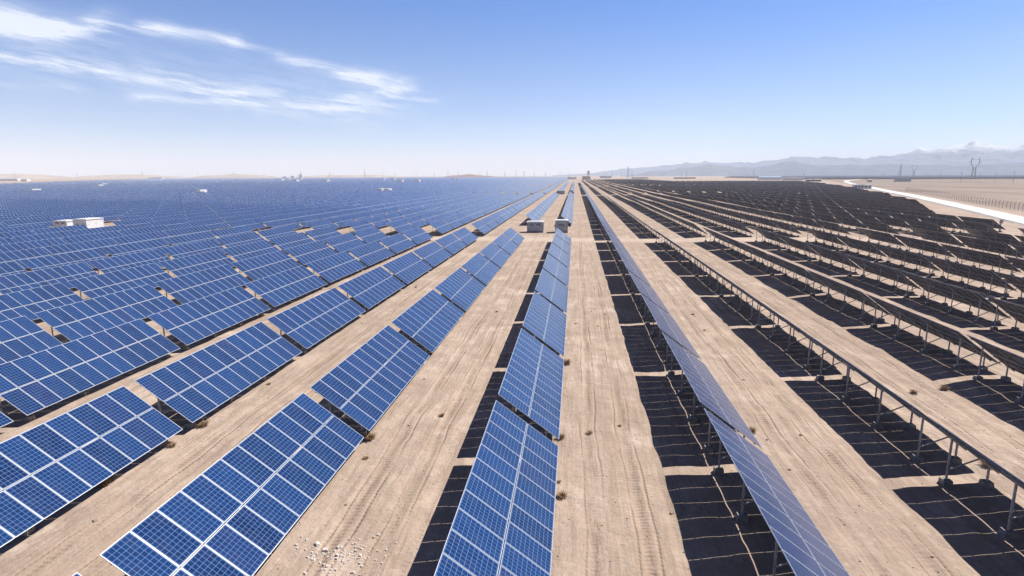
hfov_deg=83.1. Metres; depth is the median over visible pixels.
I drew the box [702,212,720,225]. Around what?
solar table
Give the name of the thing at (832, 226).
solar table
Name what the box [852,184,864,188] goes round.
white cabin
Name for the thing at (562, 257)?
solar table
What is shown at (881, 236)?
solar table
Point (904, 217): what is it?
solar table
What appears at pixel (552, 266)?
solar table
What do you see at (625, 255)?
solar table
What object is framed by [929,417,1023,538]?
solar table
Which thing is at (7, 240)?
solar table
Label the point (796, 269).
solar table
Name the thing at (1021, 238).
solar table
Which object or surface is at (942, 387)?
dry tuft
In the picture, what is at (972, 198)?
wire fence
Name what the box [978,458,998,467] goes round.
dry tuft
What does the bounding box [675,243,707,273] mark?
solar table
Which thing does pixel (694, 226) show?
solar table
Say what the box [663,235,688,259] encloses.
solar table
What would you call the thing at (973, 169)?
ring head pylon
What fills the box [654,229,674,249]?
solar table
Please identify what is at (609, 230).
solar table
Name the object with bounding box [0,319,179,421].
solar table
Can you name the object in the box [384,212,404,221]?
solar table
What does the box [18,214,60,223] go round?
solar table
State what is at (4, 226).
solar table
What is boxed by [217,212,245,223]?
solar table
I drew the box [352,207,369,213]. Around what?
solar table
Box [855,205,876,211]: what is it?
solar table
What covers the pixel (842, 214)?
solar table
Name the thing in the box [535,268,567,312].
solar table
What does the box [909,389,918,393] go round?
dry tuft
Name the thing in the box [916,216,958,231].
solar table
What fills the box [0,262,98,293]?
solar table
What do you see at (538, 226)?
door
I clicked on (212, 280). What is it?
solar table
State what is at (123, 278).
solar table
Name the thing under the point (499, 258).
solar table
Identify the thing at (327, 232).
solar table
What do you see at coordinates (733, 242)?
solar table
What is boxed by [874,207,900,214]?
solar table
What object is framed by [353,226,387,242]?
solar table
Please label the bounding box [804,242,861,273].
solar table
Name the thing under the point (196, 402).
solar table
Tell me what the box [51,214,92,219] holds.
solar table
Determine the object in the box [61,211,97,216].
solar table
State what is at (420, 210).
solar table
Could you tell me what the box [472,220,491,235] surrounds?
solar table
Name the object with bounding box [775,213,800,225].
solar table
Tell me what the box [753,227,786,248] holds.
solar table
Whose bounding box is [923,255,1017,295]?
solar table
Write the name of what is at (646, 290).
solar table
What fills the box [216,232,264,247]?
solar table
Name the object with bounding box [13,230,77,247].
solar table
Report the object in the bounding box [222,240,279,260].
solar table
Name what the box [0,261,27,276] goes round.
solar table
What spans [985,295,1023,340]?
solar table
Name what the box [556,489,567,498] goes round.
dry tuft
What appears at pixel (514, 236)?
solar table
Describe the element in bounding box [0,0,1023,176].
sky
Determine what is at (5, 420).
solar table
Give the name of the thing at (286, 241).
solar table
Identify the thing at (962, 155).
mountains
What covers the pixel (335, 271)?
solar table
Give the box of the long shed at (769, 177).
[757,176,781,179]
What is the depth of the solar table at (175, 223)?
126.77 m
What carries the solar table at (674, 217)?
on the ground
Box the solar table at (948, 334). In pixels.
[865,293,1001,370]
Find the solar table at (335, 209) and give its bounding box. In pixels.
[324,207,342,213]
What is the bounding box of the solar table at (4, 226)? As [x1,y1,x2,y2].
[0,224,8,227]
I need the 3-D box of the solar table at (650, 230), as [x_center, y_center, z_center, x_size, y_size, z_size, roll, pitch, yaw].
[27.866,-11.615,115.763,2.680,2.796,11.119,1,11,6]
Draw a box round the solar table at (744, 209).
[735,205,753,213]
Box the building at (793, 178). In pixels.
[782,177,804,179]
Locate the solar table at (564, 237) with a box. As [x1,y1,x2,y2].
[555,228,571,245]
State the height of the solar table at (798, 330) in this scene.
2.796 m
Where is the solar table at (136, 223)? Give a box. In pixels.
[112,218,153,228]
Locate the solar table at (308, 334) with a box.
[267,287,365,353]
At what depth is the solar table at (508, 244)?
88.42 m
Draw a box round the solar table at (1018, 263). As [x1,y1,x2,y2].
[1005,256,1023,277]
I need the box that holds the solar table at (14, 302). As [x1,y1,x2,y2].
[0,282,83,321]
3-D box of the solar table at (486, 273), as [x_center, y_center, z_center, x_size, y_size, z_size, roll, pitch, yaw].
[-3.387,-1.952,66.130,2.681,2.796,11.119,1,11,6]
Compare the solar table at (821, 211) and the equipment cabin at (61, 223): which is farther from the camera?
the solar table at (821, 211)
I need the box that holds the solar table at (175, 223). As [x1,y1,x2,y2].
[150,218,192,229]
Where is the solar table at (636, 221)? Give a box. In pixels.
[632,214,642,226]
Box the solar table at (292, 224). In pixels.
[265,219,302,229]
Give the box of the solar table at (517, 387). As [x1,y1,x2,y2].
[498,328,563,439]
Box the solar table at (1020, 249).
[1010,244,1023,263]
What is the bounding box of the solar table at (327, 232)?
[305,226,341,243]
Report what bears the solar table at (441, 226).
on the ground
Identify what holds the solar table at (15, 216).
on the ground
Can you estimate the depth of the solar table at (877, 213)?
143.53 m
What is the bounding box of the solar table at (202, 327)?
[147,286,270,349]
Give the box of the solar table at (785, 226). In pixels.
[769,219,802,236]
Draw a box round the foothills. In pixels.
[624,161,1023,175]
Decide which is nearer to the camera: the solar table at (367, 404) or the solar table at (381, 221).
the solar table at (367, 404)
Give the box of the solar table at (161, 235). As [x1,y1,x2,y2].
[113,231,172,245]
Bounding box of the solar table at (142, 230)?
[120,225,169,243]
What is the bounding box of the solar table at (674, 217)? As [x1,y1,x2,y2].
[666,212,682,225]
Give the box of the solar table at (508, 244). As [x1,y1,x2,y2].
[493,234,517,254]
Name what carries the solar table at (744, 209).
on the ground
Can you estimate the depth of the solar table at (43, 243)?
85.31 m
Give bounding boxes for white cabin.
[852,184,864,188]
[863,185,871,188]
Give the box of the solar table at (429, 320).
[391,289,463,354]
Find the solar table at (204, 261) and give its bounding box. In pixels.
[158,250,234,276]
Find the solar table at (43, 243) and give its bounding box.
[0,238,65,262]
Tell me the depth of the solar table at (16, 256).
74.22 m
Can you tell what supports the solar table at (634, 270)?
on the ground
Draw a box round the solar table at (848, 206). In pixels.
[838,204,857,209]
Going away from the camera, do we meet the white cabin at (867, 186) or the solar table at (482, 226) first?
the solar table at (482, 226)
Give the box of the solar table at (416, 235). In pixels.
[402,227,432,246]
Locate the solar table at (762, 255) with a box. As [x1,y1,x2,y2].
[740,242,782,272]
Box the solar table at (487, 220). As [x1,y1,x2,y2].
[481,216,498,230]
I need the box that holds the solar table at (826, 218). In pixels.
[811,212,841,224]
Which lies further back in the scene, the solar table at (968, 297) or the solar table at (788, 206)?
the solar table at (788, 206)
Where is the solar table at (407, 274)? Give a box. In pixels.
[382,252,431,287]
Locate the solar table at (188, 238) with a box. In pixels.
[163,231,220,246]
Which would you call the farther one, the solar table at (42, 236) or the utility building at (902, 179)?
the utility building at (902, 179)
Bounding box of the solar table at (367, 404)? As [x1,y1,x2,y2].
[310,325,428,437]
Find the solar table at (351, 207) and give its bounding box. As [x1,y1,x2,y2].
[340,205,356,211]
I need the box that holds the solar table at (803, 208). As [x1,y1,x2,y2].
[794,205,815,212]
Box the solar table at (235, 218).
[222,215,252,228]
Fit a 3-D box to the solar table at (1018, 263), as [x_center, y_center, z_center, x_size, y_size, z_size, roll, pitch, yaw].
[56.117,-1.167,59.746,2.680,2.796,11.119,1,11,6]
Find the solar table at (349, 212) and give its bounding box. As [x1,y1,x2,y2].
[336,209,356,218]
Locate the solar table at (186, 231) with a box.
[165,225,215,241]
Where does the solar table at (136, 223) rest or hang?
on the ground
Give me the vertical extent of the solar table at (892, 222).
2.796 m
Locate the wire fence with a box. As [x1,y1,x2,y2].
[906,187,1023,211]
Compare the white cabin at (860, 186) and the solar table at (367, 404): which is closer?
the solar table at (367, 404)
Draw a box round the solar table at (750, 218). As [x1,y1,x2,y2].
[738,212,761,225]
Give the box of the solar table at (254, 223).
[226,218,265,230]
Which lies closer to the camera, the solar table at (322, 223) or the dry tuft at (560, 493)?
the dry tuft at (560, 493)
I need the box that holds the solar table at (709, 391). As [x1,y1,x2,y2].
[662,332,762,452]
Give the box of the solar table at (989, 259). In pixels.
[941,244,1021,275]
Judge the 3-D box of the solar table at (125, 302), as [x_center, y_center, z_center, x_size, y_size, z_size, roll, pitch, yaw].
[-31.420,2.107,45.823,2.680,2.796,11.119,1,11,6]
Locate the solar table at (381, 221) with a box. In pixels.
[366,215,390,227]
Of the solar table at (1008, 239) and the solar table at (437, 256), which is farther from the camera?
the solar table at (1008, 239)
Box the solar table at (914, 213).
[898,210,927,221]
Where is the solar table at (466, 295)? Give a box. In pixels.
[435,268,485,310]
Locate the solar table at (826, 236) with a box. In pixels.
[804,227,846,248]
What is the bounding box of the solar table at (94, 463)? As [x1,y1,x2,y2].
[0,386,182,547]
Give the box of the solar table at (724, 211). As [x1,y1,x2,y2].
[716,207,732,218]
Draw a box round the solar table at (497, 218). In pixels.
[489,213,504,224]
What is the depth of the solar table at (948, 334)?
37.95 m
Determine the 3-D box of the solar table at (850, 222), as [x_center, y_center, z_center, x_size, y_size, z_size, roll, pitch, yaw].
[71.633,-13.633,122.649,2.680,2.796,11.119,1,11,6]
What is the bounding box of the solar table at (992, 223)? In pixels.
[958,216,1005,231]
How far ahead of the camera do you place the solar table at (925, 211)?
153.37 m
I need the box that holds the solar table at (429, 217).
[418,212,438,225]
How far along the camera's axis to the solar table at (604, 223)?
123.67 m
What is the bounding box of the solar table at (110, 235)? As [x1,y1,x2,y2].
[62,231,122,244]
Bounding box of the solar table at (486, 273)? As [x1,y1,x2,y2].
[461,253,499,284]
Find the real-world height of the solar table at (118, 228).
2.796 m
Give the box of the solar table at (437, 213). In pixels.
[431,210,448,219]
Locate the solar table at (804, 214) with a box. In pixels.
[794,210,820,220]
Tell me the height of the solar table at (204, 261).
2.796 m
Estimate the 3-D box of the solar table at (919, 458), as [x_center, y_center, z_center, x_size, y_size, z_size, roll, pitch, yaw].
[18.319,5.237,28.877,2.680,2.796,11.119,1,11,6]
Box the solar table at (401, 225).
[387,219,413,234]
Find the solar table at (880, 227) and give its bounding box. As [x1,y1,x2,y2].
[858,219,899,236]
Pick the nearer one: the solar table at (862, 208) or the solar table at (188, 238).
the solar table at (188, 238)
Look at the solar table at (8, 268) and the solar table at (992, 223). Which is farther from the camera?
the solar table at (992, 223)
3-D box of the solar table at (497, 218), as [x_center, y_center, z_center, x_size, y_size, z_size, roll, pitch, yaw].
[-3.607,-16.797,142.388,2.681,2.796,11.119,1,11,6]
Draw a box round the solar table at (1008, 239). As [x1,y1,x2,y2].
[963,228,1023,246]
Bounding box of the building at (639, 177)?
[632,177,647,178]
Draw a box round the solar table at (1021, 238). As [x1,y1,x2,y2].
[1015,235,1023,251]
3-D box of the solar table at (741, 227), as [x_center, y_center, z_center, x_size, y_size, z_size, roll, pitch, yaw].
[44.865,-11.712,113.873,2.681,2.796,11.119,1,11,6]
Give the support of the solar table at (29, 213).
on the ground
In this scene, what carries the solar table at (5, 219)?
on the ground
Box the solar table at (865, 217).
[849,212,880,222]
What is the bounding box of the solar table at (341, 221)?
[329,215,355,228]
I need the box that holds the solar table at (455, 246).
[435,233,466,256]
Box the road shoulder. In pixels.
[844,179,1023,225]
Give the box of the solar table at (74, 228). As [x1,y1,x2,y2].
[33,224,87,234]
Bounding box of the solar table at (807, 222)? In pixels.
[793,216,822,230]
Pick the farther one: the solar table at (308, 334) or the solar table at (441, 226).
the solar table at (441, 226)
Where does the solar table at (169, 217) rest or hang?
on the ground
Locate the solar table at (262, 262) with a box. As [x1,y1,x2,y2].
[231,250,300,280]
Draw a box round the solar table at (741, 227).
[726,219,753,236]
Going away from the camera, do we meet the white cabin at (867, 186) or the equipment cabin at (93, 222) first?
the equipment cabin at (93, 222)
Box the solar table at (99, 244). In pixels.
[44,238,116,254]
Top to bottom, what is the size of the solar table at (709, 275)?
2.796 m
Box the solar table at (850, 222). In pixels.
[832,215,867,230]
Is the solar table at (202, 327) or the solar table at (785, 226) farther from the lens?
the solar table at (785, 226)
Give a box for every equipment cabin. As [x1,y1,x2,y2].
[52,219,72,226]
[72,217,103,227]
[527,221,543,232]
[555,219,567,232]
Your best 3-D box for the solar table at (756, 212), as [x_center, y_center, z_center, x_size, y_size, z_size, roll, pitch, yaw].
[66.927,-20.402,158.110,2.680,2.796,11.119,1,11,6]
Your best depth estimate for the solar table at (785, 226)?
112.30 m
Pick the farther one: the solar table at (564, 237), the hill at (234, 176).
the hill at (234, 176)
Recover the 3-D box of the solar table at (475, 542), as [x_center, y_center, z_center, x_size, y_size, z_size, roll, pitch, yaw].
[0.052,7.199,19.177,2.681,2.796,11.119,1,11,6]
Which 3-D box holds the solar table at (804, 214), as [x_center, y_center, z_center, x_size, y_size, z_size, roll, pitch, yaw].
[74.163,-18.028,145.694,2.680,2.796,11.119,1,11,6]
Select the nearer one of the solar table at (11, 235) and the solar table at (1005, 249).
the solar table at (1005, 249)
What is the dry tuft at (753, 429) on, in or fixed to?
on the ground
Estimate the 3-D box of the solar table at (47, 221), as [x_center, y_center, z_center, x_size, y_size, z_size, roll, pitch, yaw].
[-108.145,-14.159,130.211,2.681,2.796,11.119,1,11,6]
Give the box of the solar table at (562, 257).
[548,243,569,268]
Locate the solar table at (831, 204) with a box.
[822,202,839,208]
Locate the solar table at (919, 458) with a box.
[809,335,966,464]
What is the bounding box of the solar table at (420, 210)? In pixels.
[411,207,427,216]
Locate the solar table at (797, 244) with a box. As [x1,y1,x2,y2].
[776,234,820,259]
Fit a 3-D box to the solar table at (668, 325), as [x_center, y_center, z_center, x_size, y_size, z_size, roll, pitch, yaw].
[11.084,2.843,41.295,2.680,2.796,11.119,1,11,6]
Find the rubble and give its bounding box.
[268,527,395,575]
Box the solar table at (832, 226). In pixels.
[813,219,850,236]
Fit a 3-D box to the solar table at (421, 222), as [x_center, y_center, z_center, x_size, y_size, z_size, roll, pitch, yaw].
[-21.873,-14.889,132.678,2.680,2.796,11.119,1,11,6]
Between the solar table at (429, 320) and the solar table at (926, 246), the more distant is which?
the solar table at (926, 246)
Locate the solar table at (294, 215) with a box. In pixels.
[282,212,307,221]
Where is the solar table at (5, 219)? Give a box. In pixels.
[0,217,19,224]
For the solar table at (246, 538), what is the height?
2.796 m
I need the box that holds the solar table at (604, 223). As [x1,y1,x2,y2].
[599,218,613,233]
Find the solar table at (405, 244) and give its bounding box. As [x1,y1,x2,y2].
[378,233,415,256]
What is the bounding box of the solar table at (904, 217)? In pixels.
[886,212,920,222]
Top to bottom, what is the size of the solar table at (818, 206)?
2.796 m
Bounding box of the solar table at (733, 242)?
[718,233,754,258]
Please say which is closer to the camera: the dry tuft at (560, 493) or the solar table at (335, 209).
the dry tuft at (560, 493)
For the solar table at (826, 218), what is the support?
on the ground
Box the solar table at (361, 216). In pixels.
[350,212,371,220]
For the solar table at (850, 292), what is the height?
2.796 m
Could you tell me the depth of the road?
198.10 m
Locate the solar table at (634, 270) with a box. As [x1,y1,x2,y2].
[619,254,652,291]
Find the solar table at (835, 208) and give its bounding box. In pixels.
[824,205,845,211]
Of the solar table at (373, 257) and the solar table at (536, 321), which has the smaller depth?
the solar table at (536, 321)
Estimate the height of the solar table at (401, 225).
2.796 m
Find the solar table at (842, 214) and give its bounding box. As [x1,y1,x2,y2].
[828,210,854,219]
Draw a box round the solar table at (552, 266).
[543,254,569,286]
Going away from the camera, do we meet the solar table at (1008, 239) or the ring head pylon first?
the solar table at (1008, 239)
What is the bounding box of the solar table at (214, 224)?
[187,218,229,231]
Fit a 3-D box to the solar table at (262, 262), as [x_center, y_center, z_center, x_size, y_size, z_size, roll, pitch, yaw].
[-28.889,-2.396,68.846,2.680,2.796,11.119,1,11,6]
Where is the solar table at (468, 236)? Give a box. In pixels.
[452,227,477,247]
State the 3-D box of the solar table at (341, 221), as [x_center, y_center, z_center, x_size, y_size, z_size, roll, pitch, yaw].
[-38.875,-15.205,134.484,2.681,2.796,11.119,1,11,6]
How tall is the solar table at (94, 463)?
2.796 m
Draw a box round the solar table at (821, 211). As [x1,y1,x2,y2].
[810,207,833,215]
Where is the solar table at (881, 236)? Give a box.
[856,227,905,249]
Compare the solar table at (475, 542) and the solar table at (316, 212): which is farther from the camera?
the solar table at (316, 212)
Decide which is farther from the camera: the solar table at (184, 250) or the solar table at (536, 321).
the solar table at (184, 250)
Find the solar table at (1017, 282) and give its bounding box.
[997,272,1023,299]
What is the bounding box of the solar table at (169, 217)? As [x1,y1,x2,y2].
[152,214,189,224]
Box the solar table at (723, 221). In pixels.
[714,216,735,230]
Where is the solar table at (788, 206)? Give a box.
[780,203,799,210]
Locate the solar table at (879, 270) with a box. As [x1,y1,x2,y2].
[844,254,921,293]
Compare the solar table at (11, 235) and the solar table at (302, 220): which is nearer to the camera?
the solar table at (11, 235)
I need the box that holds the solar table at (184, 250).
[161,239,225,257]
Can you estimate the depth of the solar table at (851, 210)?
155.06 m
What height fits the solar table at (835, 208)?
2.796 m
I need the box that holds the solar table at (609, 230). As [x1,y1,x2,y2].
[601,222,616,239]
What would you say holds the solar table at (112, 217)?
on the ground
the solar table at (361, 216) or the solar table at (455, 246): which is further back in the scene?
the solar table at (361, 216)
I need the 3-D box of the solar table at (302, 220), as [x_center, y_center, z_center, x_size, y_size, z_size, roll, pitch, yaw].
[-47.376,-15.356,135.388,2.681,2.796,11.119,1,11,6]
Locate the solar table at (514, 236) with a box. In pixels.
[503,228,524,245]
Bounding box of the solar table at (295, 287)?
[244,265,326,311]
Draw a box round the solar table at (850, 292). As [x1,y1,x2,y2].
[806,269,893,321]
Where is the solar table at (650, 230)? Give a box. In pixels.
[643,222,659,237]
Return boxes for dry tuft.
[96,472,117,486]
[165,441,175,447]
[196,419,209,427]
[363,432,377,440]
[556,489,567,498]
[562,358,569,364]
[748,426,757,432]
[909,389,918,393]
[939,384,949,389]
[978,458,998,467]
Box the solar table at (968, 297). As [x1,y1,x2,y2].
[901,271,1010,323]
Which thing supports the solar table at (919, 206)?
on the ground
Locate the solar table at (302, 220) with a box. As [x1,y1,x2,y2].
[293,215,320,228]
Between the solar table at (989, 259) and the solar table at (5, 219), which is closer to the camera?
the solar table at (989, 259)
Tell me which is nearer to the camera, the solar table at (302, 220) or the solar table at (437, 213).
the solar table at (302, 220)
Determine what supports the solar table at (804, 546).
on the ground
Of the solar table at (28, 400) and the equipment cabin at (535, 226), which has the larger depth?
the equipment cabin at (535, 226)
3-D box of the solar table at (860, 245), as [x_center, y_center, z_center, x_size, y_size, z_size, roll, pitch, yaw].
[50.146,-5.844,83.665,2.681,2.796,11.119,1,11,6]
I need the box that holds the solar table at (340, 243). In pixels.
[323,233,365,252]
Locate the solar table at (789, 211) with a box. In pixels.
[778,207,799,216]
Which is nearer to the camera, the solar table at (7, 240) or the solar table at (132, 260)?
the solar table at (132, 260)
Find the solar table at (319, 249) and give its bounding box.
[284,240,336,264]
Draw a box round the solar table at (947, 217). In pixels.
[926,213,960,224]
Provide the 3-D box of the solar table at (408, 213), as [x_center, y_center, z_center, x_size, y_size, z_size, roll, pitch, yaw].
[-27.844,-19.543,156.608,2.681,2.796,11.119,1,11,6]
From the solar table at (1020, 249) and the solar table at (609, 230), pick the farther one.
the solar table at (609, 230)
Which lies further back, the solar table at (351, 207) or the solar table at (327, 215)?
the solar table at (351, 207)
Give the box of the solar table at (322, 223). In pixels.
[306,219,339,230]
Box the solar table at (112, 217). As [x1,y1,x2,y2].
[92,211,125,221]
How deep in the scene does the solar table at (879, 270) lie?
60.53 m
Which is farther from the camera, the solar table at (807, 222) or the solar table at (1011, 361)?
the solar table at (807, 222)
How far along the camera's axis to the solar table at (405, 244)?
90.26 m
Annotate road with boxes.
[843,179,1023,223]
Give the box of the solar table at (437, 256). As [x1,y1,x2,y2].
[413,241,451,269]
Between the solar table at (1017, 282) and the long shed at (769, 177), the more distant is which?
the long shed at (769, 177)
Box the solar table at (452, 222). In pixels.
[442,216,462,229]
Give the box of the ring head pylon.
[969,157,981,178]
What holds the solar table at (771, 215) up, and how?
on the ground
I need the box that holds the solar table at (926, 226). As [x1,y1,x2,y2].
[903,219,948,233]
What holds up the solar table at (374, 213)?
on the ground
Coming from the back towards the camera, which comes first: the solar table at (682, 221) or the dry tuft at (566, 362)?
the solar table at (682, 221)
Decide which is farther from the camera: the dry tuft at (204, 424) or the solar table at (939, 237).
the solar table at (939, 237)
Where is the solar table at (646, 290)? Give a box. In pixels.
[628,270,671,319]
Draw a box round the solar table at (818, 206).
[808,203,829,211]
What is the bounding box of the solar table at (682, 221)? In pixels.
[675,216,692,230]
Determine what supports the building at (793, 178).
on the ground
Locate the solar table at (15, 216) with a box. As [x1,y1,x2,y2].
[0,214,30,218]
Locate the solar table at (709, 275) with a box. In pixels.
[694,256,733,292]
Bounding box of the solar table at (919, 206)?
[903,202,929,209]
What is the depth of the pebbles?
23.90 m
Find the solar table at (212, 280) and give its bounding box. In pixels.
[154,264,250,304]
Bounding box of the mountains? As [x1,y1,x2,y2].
[552,140,1023,175]
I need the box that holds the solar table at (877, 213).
[863,210,891,219]
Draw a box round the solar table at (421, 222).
[405,215,427,227]
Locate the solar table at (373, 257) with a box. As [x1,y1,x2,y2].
[347,241,394,268]
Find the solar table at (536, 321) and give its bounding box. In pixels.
[522,291,566,356]
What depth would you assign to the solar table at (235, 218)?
136.66 m
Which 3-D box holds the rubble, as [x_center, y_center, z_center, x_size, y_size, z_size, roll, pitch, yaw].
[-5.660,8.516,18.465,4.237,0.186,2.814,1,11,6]
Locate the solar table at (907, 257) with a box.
[872,243,941,274]
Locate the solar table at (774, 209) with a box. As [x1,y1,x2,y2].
[765,205,784,215]
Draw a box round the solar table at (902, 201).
[892,199,910,204]
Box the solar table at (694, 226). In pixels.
[685,220,706,236]
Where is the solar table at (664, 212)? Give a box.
[660,210,673,221]
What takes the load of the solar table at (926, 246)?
on the ground
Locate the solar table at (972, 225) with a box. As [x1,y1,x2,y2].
[950,220,998,233]
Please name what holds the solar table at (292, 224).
on the ground
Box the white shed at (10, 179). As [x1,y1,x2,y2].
[0,178,22,180]
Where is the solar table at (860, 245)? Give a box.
[833,234,886,259]
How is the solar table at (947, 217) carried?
on the ground
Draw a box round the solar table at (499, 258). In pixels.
[480,242,509,267]
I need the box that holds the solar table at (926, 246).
[893,234,955,260]
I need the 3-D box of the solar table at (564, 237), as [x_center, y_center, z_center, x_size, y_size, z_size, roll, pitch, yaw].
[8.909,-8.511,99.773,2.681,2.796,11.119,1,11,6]
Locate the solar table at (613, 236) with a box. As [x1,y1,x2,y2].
[605,229,623,248]
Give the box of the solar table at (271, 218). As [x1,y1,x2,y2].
[257,215,285,228]
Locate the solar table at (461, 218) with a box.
[453,213,471,225]
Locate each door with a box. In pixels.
[528,223,534,230]
[535,223,541,230]
[557,222,565,230]
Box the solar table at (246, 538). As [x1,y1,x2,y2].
[99,393,363,575]
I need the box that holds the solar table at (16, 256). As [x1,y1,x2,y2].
[0,248,51,273]
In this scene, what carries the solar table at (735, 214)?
on the ground
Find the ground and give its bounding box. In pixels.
[0,176,1023,575]
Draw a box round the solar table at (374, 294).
[338,266,404,312]
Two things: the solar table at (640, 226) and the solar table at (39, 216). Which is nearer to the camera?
the solar table at (640, 226)
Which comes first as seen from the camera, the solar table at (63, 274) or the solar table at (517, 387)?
the solar table at (517, 387)
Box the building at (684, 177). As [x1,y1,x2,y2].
[674,177,695,178]
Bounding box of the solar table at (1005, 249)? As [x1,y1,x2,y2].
[952,234,1023,257]
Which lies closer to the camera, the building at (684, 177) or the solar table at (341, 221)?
the solar table at (341, 221)
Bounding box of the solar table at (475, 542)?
[434,400,558,575]
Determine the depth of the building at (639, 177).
1829.46 m
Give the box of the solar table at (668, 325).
[641,294,702,363]
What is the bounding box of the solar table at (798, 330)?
[751,295,839,369]
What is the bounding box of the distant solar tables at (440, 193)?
[0,175,1023,575]
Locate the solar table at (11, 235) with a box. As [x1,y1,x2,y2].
[0,230,32,242]
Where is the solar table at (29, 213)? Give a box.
[1,211,41,215]
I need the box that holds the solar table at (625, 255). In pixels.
[613,243,638,272]
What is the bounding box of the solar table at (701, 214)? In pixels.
[692,209,708,221]
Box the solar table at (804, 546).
[704,408,849,575]
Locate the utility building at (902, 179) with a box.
[894,178,910,181]
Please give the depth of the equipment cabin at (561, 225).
121.29 m
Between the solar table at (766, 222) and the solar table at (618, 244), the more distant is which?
the solar table at (766, 222)
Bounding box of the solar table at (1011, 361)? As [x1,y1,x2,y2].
[966,334,1023,403]
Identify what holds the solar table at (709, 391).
on the ground
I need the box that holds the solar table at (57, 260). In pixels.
[19,248,112,270]
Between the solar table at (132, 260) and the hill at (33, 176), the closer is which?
the solar table at (132, 260)
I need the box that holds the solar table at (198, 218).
[187,215,224,221]
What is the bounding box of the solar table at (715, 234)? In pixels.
[703,227,731,247]
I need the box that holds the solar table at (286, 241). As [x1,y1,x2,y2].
[269,232,314,252]
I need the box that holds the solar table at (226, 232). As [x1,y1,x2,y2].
[211,225,253,237]
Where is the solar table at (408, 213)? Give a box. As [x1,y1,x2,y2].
[399,210,416,217]
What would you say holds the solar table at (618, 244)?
on the ground
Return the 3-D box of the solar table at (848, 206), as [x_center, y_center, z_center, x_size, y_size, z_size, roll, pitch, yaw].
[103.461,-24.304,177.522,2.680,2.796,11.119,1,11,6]
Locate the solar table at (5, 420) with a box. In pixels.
[0,412,13,426]
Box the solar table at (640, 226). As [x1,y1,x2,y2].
[637,218,649,231]
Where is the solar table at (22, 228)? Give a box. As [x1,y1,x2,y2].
[0,224,48,238]
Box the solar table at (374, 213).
[367,209,387,218]
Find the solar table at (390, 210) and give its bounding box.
[381,207,399,213]
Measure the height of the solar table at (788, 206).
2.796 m
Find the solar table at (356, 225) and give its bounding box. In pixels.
[346,219,376,230]
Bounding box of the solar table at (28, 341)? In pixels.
[0,316,62,364]
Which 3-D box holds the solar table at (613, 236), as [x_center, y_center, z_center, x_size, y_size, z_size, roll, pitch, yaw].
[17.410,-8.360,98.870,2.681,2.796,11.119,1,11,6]
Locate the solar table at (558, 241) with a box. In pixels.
[552,235,570,255]
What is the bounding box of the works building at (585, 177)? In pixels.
[582,175,590,179]
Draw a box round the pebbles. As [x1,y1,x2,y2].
[15,273,1019,575]
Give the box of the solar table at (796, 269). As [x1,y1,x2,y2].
[767,253,827,292]
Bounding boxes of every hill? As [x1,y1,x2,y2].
[0,174,67,178]
[60,174,189,178]
[191,174,281,177]
[288,175,410,177]
[445,174,493,176]
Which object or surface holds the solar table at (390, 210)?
on the ground
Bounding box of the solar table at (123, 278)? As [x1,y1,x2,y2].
[67,263,172,299]
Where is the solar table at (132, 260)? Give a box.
[88,249,170,273]
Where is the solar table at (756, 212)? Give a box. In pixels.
[747,207,766,216]
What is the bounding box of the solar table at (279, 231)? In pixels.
[257,226,296,242]
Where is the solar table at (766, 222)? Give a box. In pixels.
[753,216,780,230]
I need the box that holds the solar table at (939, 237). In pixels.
[909,227,965,246]
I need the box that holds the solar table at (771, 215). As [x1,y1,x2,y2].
[760,210,782,221]
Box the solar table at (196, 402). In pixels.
[134,322,301,428]
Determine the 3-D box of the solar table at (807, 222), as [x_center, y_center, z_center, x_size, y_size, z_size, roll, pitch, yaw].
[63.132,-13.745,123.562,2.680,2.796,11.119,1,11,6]
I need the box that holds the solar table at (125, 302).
[34,284,177,340]
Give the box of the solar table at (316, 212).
[305,209,326,218]
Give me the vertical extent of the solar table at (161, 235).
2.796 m
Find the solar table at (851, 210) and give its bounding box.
[842,207,867,217]
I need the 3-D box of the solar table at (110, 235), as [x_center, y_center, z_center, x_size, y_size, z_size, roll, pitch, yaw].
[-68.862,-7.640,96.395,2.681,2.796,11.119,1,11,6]
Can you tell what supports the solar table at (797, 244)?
on the ground
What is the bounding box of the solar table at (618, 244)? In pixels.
[609,235,630,258]
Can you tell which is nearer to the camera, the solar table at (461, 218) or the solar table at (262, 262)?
the solar table at (262, 262)
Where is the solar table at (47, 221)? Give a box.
[3,217,52,227]
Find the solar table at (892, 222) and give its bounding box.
[873,215,911,230]
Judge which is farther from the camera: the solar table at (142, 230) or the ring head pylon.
the ring head pylon
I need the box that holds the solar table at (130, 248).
[102,239,169,265]
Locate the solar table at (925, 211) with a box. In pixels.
[908,208,935,215]
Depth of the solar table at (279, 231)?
104.55 m
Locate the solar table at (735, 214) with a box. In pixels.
[726,210,745,221]
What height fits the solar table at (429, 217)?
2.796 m
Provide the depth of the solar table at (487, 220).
130.21 m
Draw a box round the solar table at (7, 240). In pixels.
[0,237,15,244]
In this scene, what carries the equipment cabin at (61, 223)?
on the ground
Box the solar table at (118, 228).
[76,225,127,235]
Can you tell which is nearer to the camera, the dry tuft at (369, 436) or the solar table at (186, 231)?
the dry tuft at (369, 436)
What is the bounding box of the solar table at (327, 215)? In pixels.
[317,212,339,221]
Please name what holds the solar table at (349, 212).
on the ground
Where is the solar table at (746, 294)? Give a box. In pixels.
[716,271,772,321]
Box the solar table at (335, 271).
[306,251,365,285]
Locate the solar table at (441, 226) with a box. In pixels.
[429,219,452,235]

